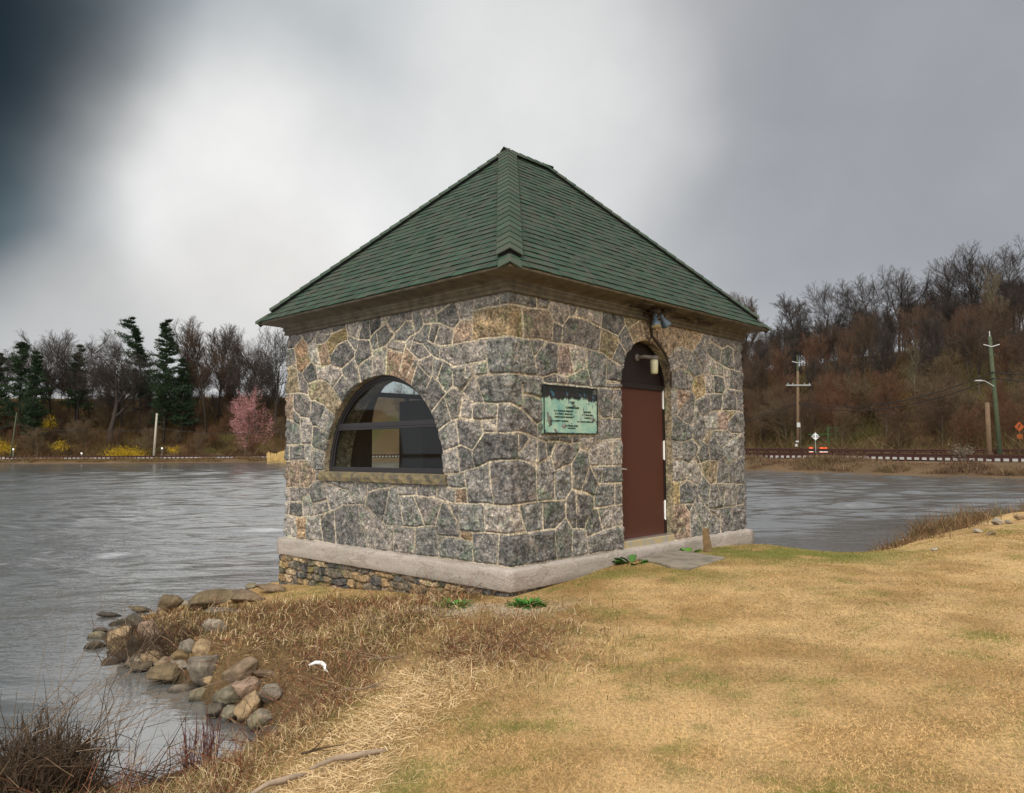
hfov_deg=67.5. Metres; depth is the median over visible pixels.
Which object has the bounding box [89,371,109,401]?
bare tree
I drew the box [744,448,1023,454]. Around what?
guardrail
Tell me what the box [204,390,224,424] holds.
bare tree
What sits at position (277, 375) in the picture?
bare tree
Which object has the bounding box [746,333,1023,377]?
wire
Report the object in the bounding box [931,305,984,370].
bare tree
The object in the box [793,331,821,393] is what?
bare tree
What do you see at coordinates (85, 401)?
bare tree
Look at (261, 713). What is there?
boulder
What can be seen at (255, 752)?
dry weeds
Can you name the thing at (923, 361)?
bare tree
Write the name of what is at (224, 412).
bare tree
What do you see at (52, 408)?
bare tree
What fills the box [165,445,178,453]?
forsythia
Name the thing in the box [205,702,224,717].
boulder
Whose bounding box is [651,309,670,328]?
floodlight
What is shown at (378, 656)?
fallen branch
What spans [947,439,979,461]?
shrub
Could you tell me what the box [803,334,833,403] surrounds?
bare tree
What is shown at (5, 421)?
bare tree
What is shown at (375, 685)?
fallen branch
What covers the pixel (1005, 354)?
bare tree
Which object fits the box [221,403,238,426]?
bare tree
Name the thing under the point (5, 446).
forsythia
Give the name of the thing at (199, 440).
bare tree
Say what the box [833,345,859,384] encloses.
bare tree
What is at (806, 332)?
bare tree
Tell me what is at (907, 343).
bare tree
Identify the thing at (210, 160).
sky
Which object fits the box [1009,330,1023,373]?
bare tree
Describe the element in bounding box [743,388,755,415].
bare tree
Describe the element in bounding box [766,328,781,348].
bare tree
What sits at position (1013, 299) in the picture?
bare tree
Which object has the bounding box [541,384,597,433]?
bronze plaque
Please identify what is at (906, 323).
bare tree
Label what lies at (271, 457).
reed bed
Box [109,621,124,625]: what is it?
boulder
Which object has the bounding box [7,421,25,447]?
bare tree
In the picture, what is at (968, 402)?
bare tree
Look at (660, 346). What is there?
dead creeper
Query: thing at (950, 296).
bare tree
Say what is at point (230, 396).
bare tree
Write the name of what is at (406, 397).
window
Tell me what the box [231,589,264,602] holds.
boulder
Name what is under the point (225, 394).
bare tree
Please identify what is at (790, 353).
bare tree
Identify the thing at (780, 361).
bare tree
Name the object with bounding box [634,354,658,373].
wall lamp
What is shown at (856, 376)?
bare tree
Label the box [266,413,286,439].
bare tree
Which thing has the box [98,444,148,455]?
forsythia
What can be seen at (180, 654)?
boulder
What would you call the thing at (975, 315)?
bare tree
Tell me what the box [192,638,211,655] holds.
boulder
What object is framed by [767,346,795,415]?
bare tree
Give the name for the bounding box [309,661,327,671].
plastic scrap
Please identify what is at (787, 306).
bare tree
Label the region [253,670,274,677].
boulder
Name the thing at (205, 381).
bare tree
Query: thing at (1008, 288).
bare tree
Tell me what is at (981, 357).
bare tree
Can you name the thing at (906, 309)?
bare tree
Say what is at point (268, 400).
bare tree
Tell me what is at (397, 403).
bare tree
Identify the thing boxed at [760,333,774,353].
bare tree
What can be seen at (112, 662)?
boulder
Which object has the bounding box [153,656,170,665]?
boulder
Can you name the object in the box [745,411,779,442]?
bare tree
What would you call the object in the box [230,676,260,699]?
boulder
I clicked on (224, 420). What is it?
bare tree
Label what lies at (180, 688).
boulder
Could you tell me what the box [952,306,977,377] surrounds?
bare tree
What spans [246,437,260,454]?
bare tree
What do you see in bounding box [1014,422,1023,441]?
road sign
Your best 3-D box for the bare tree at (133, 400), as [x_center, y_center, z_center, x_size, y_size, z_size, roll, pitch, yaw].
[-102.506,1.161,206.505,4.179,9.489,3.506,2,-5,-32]
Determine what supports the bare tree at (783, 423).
on the ground at (384, 440)
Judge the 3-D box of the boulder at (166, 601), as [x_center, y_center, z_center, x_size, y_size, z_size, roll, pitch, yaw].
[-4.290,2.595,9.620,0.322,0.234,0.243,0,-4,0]
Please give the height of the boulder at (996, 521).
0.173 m
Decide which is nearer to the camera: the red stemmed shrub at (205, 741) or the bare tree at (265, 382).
the red stemmed shrub at (205, 741)
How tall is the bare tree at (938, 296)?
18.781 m
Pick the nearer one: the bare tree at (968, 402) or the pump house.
the pump house
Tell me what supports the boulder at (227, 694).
on the ground at (384, 440)
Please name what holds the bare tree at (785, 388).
on the ground at (384, 440)
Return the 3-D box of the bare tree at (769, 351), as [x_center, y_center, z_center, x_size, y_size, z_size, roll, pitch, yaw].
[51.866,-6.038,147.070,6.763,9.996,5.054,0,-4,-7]
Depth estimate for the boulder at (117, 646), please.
8.19 m
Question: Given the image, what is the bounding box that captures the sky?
[0,0,1023,398]
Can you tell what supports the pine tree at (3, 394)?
on the ground at (384, 440)
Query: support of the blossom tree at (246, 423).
on the ground at (384, 440)
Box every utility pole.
[10,413,16,458]
[153,413,157,455]
[786,355,810,451]
[975,331,1002,454]
[985,402,991,458]
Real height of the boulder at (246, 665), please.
0.300 m
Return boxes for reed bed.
[267,451,285,461]
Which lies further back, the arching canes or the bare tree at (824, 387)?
the bare tree at (824, 387)
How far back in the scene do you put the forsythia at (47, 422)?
187.79 m
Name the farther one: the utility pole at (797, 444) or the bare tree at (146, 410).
the bare tree at (146, 410)
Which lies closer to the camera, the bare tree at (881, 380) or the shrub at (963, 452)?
the shrub at (963, 452)
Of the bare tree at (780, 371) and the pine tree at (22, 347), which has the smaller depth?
the bare tree at (780, 371)
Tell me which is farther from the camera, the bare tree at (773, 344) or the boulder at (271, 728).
the bare tree at (773, 344)
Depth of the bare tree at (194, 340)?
195.61 m
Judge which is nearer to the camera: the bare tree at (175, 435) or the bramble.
the bramble
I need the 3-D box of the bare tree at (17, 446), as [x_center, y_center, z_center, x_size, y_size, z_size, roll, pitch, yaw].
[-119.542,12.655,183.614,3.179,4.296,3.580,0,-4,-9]
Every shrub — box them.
[172,706,249,771]
[868,387,909,421]
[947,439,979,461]
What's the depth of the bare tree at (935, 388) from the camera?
88.82 m
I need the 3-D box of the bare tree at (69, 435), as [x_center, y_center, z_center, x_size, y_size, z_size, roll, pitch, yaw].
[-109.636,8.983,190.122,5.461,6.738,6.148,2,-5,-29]
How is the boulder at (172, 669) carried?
on the ground at (384, 440)
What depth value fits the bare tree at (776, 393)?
108.95 m
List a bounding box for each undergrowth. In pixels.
[0,390,286,456]
[743,342,1023,454]
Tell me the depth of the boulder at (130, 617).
8.77 m
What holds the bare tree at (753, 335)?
on the ground at (384, 440)
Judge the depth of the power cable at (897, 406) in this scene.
81.08 m
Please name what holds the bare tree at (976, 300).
on the ground at (384, 440)
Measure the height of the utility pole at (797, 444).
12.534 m
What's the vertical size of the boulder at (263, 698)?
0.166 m
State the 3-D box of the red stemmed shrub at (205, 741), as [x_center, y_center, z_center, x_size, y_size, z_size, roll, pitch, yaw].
[-2.083,2.334,5.220,0.514,0.450,0.399,2,-5,-31]
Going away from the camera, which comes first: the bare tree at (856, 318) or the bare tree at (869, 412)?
the bare tree at (869, 412)
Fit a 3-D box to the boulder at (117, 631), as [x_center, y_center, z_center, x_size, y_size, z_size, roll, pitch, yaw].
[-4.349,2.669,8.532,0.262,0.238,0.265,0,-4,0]
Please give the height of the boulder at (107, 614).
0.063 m
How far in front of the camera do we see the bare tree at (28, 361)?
210.44 m
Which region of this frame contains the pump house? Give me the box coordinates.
[255,146,771,597]
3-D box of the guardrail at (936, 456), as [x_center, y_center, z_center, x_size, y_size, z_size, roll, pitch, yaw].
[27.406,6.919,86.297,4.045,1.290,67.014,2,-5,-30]
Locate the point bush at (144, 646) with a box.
[73,582,237,673]
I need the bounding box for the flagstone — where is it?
[639,551,724,569]
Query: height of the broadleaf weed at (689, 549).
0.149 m
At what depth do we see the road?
75.61 m
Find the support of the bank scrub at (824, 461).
on the ground at (384, 440)
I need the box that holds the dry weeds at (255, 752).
[2,533,929,792]
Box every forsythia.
[0,440,16,453]
[40,415,58,431]
[53,437,72,453]
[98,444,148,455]
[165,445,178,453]
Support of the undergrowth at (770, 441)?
on the ground at (384, 440)
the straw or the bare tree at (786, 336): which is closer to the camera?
the straw
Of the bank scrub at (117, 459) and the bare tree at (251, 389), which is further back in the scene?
the bare tree at (251, 389)
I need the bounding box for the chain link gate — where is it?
[808,426,842,440]
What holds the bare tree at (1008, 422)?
on the ground at (384, 440)
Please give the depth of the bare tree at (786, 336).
154.14 m
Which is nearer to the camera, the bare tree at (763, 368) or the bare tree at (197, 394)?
the bare tree at (763, 368)
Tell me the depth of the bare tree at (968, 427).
80.10 m
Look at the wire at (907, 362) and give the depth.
78.84 m
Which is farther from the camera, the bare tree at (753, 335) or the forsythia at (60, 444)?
the forsythia at (60, 444)
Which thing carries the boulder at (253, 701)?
on the ground at (384, 440)
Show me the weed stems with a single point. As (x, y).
(218, 771)
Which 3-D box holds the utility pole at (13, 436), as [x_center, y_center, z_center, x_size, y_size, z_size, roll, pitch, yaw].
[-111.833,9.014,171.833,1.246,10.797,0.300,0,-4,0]
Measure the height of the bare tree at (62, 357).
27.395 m
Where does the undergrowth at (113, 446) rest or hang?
on the ground at (384, 440)
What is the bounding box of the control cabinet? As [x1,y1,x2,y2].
[399,400,442,468]
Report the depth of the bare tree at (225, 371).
202.06 m
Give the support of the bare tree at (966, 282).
on the ground at (384, 440)
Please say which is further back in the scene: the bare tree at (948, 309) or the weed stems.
the bare tree at (948, 309)
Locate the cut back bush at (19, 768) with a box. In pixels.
[0,676,135,792]
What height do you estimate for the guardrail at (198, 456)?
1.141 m
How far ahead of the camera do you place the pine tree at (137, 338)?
196.41 m
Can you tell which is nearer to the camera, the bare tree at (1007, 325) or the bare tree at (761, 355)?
the bare tree at (1007, 325)
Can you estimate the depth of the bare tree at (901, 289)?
152.71 m
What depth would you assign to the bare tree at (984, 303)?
121.72 m
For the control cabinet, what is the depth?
12.01 m
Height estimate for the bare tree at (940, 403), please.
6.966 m
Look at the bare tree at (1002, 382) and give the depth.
84.52 m
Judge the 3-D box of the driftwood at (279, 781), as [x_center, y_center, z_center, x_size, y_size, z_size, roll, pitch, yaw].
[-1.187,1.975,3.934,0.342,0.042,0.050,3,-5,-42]
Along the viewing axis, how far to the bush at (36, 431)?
182.40 m
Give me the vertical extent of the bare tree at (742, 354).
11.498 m
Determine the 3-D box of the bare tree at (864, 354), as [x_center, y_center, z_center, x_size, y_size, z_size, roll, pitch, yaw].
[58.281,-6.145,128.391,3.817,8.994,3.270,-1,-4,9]
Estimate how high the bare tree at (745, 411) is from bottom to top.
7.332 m
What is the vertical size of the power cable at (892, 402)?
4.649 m
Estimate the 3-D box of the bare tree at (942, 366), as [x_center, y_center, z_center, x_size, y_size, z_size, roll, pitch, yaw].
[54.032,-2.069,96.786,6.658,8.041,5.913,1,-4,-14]
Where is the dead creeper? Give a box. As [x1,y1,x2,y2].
[624,301,718,386]
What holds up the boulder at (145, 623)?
on the ground at (384, 440)
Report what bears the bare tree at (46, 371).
on the ground at (384, 440)
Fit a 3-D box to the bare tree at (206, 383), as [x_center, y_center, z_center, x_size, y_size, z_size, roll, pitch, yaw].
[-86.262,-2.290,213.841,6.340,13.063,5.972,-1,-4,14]
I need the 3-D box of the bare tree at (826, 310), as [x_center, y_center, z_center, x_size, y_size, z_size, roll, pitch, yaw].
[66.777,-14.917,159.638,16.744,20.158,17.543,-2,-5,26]
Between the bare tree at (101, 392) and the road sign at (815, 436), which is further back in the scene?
the bare tree at (101, 392)
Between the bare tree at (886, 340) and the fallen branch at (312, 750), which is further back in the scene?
the bare tree at (886, 340)
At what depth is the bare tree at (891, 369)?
112.01 m
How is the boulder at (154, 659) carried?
on the ground at (384, 440)
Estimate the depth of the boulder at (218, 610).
9.17 m
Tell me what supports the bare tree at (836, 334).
on the ground at (384, 440)
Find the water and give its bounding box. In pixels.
[0,462,1023,787]
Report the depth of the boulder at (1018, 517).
16.88 m
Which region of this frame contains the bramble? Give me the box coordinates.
[20,650,251,792]
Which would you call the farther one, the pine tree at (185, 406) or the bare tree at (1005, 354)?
the pine tree at (185, 406)
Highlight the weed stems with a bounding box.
[0,567,582,792]
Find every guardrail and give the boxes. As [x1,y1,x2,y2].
[1,454,398,458]
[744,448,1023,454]
[745,452,1023,461]
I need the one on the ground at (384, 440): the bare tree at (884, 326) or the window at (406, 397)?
the bare tree at (884, 326)
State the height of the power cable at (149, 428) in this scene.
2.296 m
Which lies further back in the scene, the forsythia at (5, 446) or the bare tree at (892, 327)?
the forsythia at (5, 446)
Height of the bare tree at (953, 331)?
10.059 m
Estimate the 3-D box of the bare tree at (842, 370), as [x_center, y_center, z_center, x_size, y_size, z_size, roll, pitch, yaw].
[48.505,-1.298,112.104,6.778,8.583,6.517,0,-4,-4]
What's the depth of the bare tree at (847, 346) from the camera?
122.46 m
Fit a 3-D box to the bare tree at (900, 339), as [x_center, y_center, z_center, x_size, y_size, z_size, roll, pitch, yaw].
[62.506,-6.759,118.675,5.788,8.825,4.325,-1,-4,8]
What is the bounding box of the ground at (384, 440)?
[0,332,1023,792]
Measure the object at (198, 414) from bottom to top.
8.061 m
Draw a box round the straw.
[232,654,517,792]
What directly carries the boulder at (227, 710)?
on the ground at (384, 440)
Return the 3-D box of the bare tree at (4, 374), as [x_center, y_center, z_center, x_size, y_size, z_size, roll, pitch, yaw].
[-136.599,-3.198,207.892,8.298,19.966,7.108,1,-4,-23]
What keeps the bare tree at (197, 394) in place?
on the ground at (384, 440)
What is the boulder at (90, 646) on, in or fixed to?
on the ground at (384, 440)
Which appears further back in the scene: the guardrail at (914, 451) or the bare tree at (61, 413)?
the bare tree at (61, 413)
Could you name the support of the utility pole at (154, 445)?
on the ground at (384, 440)
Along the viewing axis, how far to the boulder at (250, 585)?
12.00 m
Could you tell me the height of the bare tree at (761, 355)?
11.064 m
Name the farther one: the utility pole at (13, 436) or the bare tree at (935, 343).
the utility pole at (13, 436)
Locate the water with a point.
(184, 530)
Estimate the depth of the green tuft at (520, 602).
7.72 m
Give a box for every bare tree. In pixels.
[0,330,97,418]
[0,350,18,411]
[0,410,14,435]
[6,341,54,396]
[6,442,20,453]
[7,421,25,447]
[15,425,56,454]
[19,328,114,426]
[40,385,59,418]
[41,400,68,420]
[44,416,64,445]
[53,408,75,428]
[57,374,74,414]
[58,420,81,442]
[59,440,74,453]
[61,340,181,444]
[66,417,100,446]
[72,385,91,420]
[76,336,155,427]
[77,420,92,433]
[81,377,97,413]
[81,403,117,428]
[85,409,97,418]
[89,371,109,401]
[99,379,138,411]
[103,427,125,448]
[128,385,136,408]
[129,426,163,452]
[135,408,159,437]
[137,399,153,417]
[165,314,207,428]
[168,430,182,443]
[173,380,209,409]
[176,317,219,432]
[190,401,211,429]
[190,432,207,455]
[192,368,217,401]
[193,426,205,438]
[197,366,213,406]
[201,323,239,421]
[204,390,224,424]
[205,327,261,405]
[207,424,224,448]
[210,372,229,397]
[213,324,286,435]
[213,402,234,418]
[218,413,232,432]
[221,383,231,404]
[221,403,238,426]
[225,381,241,409]
[231,326,287,430]
[240,379,268,399]
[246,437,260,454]
[250,408,264,427]
[256,387,279,421]
[257,373,283,403]
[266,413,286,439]
[270,387,286,412]
[273,403,286,423]
[390,382,416,417]
[729,291,767,382]
[741,346,748,374]
[741,353,772,416]
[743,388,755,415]
[743,401,752,429]
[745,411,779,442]
[746,349,768,385]
[748,392,817,441]
[749,337,762,355]
[751,343,773,389]
[756,353,772,391]
[758,334,782,375]
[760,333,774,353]
[764,340,791,385]
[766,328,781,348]
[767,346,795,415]
[768,291,810,375]
[770,382,804,433]
[771,350,800,383]
[776,391,833,446]
[778,337,814,392]
[779,327,800,359]
[780,321,818,370]
[781,341,797,384]
[781,374,799,401]
[787,279,874,339]
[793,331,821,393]
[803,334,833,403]
[804,355,823,400]
[804,386,841,436]
[806,371,849,415]
[810,318,834,376]
[811,321,844,366]
[818,324,848,377]
[819,358,868,397]
[821,368,852,404]
[821,385,867,437]
[826,264,905,359]
[833,336,857,374]
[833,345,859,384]
[833,370,879,429]
[839,316,875,389]
[848,310,896,376]
[851,369,860,416]
[852,309,877,362]
[853,333,869,376]
[859,385,894,418]
[860,264,944,356]
[861,326,902,400]
[863,312,879,370]
[864,306,899,352]
[864,365,915,422]
[866,343,901,383]
[870,320,894,373]
[886,298,938,362]
[890,306,934,353]
[897,299,917,349]
[898,325,940,384]
[898,328,926,369]
[899,338,922,400]
[903,349,968,393]
[903,387,961,447]
[904,366,962,429]
[906,254,1001,310]
[908,311,946,370]
[912,309,930,341]
[914,295,933,319]
[917,343,943,386]
[919,333,947,370]
[924,242,1022,337]
[929,295,972,340]
[929,312,954,362]
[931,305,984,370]
[936,293,965,357]
[937,284,979,338]
[937,376,993,438]
[941,310,962,370]
[946,404,985,448]
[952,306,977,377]
[953,312,983,383]
[956,312,1008,393]
[958,302,996,355]
[959,287,984,314]
[965,235,1023,326]
[969,296,1019,377]
[975,293,997,321]
[975,296,1023,350]
[975,377,1018,436]
[976,263,1009,356]
[980,278,1023,314]
[984,285,1023,321]
[988,335,1019,404]
[989,377,1009,414]
[998,399,1023,443]
[1008,324,1023,386]
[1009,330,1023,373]
[1012,275,1023,308]
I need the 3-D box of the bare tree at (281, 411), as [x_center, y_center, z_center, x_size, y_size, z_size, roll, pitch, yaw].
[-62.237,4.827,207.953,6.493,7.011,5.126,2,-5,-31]
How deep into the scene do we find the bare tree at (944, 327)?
121.72 m
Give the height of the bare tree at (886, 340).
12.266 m
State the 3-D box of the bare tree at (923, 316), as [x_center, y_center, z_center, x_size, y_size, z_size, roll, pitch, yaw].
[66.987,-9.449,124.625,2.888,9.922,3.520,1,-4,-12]
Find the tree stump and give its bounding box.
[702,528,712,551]
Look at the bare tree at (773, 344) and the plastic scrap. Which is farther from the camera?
the bare tree at (773, 344)
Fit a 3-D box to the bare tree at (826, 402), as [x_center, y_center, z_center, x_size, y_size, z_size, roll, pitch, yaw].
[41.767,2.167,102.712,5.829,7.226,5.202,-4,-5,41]
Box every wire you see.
[743,340,1023,382]
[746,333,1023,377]
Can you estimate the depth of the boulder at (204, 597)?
9.43 m
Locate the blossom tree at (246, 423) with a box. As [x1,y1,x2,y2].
[227,385,278,454]
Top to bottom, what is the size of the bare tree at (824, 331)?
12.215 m
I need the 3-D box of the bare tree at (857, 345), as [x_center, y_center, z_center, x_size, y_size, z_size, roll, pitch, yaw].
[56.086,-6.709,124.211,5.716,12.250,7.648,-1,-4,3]
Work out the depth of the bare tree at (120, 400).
189.24 m
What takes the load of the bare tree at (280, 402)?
on the ground at (384, 440)
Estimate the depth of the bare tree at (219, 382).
203.59 m
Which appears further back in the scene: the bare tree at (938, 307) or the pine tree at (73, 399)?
the pine tree at (73, 399)
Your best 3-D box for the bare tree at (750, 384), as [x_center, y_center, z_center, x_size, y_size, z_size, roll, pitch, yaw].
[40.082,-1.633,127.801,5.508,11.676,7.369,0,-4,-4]
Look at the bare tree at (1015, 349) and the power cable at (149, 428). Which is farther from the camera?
the power cable at (149, 428)
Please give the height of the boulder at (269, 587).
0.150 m
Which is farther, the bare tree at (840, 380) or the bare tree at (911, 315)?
the bare tree at (911, 315)
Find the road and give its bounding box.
[0,455,1023,461]
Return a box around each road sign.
[811,432,819,452]
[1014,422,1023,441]
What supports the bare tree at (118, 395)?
on the ground at (384, 440)
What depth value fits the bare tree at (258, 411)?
201.68 m
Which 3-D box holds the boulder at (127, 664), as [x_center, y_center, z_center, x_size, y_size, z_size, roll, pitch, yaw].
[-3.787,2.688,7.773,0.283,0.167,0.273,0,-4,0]
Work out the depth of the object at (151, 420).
191.75 m
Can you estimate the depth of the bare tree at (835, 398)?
98.82 m
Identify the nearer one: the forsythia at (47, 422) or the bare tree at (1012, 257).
the bare tree at (1012, 257)
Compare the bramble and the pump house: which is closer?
the bramble
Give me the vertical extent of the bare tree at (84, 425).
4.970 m
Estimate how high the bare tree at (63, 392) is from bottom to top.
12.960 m
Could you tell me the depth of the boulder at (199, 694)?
6.66 m
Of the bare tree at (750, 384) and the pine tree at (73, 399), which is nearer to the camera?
the bare tree at (750, 384)
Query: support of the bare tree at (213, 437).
on the ground at (384, 440)
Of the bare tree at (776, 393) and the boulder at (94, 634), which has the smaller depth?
the boulder at (94, 634)
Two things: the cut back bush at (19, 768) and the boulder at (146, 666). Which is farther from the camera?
the boulder at (146, 666)
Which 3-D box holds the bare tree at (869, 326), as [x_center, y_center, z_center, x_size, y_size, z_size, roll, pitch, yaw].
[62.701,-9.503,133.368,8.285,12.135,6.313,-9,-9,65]
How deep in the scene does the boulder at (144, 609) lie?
10.36 m
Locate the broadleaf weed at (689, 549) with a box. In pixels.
[681,547,700,552]
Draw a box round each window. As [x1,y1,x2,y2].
[329,376,443,473]
[379,392,423,400]
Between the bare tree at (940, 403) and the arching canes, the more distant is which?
the bare tree at (940, 403)
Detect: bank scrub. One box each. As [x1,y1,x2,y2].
[0,456,266,462]
[744,453,1023,475]
[856,490,1023,551]
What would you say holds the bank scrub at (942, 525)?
on the ground at (384, 440)
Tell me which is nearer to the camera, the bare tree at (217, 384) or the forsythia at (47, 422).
the forsythia at (47, 422)
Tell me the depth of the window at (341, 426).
10.40 m
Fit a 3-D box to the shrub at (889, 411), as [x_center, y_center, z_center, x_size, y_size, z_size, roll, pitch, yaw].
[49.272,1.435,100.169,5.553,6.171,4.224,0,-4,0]
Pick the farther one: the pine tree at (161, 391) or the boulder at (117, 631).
the pine tree at (161, 391)
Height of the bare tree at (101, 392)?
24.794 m
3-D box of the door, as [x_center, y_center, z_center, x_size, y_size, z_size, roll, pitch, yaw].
[1.782,0.898,10.576,0.126,2.048,1.207,-4,-6,43]
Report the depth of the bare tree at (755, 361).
156.52 m
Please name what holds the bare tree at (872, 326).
on the ground at (384, 440)
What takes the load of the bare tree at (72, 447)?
on the ground at (384, 440)
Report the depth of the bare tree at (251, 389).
216.67 m
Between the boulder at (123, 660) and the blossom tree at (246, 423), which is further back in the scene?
the blossom tree at (246, 423)
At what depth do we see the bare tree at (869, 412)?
102.97 m
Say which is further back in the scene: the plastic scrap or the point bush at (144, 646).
the point bush at (144, 646)
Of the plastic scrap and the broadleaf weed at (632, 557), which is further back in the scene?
the broadleaf weed at (632, 557)
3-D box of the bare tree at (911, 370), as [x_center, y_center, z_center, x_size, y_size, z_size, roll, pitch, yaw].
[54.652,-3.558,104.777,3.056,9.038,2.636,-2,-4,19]
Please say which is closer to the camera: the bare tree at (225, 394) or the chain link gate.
the chain link gate
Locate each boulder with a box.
[83,641,104,649]
[87,631,106,638]
[92,627,107,631]
[96,612,121,616]
[101,658,120,665]
[107,626,130,646]
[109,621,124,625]
[110,641,126,653]
[118,648,140,661]
[123,652,144,667]
[126,614,143,630]
[127,606,151,612]
[130,660,152,671]
[137,621,159,645]
[140,651,162,665]
[146,663,181,680]
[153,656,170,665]
[158,594,183,610]
[166,684,199,693]
[169,658,186,668]
[171,649,188,659]
[178,638,194,652]
[187,655,219,686]
[188,588,233,608]
[188,687,205,701]
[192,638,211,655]
[201,619,227,633]
[203,676,211,684]
[204,607,238,613]
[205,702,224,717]
[211,684,240,705]
[220,705,236,720]
[221,656,257,683]
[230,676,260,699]
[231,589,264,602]
[233,690,260,721]
[245,583,255,588]
[247,712,264,731]
[248,708,272,724]
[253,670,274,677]
[255,583,285,592]
[257,683,282,703]
[258,725,280,738]
[972,528,982,532]
[991,517,1002,524]
[1013,514,1023,519]
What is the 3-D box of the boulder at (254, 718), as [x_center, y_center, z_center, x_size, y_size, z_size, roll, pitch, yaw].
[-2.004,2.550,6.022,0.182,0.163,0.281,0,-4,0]
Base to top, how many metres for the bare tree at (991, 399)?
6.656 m
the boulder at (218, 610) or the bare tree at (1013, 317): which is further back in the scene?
the bare tree at (1013, 317)
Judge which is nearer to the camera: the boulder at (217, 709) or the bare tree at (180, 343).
the boulder at (217, 709)
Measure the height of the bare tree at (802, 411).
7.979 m
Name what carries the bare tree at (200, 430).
on the ground at (384, 440)
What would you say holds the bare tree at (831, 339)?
on the ground at (384, 440)
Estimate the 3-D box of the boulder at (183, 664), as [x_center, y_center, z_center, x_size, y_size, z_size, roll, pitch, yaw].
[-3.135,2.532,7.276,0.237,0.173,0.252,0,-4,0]
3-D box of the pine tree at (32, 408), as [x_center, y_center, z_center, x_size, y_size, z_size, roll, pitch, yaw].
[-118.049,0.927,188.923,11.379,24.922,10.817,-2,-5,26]
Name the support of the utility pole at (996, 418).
on the ground at (384, 440)
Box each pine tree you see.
[0,341,46,441]
[0,353,26,428]
[2,350,60,448]
[57,344,101,421]
[106,316,164,433]
[144,319,190,444]
[166,357,201,440]
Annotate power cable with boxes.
[2,424,281,433]
[744,372,1023,419]
[745,378,1023,421]
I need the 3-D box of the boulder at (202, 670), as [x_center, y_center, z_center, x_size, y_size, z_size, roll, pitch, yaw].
[-2.825,2.541,7.073,0.284,0.305,0.292,3,-5,-41]
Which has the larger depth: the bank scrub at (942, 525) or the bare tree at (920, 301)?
the bare tree at (920, 301)
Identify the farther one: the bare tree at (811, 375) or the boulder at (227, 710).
the bare tree at (811, 375)
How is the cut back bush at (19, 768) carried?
on the ground at (384, 440)
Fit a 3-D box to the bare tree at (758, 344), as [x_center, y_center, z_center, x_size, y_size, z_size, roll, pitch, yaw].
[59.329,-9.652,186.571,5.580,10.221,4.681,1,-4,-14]
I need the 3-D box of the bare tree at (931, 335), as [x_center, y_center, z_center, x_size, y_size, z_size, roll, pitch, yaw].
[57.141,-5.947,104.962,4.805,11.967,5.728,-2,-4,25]
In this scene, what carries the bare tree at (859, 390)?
on the ground at (384, 440)
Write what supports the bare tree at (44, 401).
on the ground at (384, 440)
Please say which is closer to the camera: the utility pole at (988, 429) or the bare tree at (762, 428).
the utility pole at (988, 429)
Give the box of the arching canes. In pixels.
[2,541,281,770]
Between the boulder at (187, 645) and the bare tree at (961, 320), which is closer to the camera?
the boulder at (187, 645)
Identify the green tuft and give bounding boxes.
[431,597,474,608]
[505,596,546,609]
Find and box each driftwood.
[250,773,309,792]
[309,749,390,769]
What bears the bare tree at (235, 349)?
on the ground at (384, 440)
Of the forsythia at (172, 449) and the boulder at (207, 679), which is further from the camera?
the forsythia at (172, 449)
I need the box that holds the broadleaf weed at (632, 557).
[612,554,647,565]
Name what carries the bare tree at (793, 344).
on the ground at (384, 440)
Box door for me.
[621,387,665,538]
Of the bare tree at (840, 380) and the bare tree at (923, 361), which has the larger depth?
the bare tree at (840, 380)
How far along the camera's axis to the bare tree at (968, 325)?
102.40 m
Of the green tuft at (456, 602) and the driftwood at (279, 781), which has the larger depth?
the green tuft at (456, 602)
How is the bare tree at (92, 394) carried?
on the ground at (384, 440)
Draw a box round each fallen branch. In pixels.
[301,726,346,754]
[318,669,402,696]
[346,647,416,663]
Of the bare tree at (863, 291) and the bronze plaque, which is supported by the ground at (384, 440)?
the bare tree at (863, 291)
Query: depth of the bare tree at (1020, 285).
137.35 m
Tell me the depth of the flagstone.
9.74 m
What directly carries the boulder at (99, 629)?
on the ground at (384, 440)

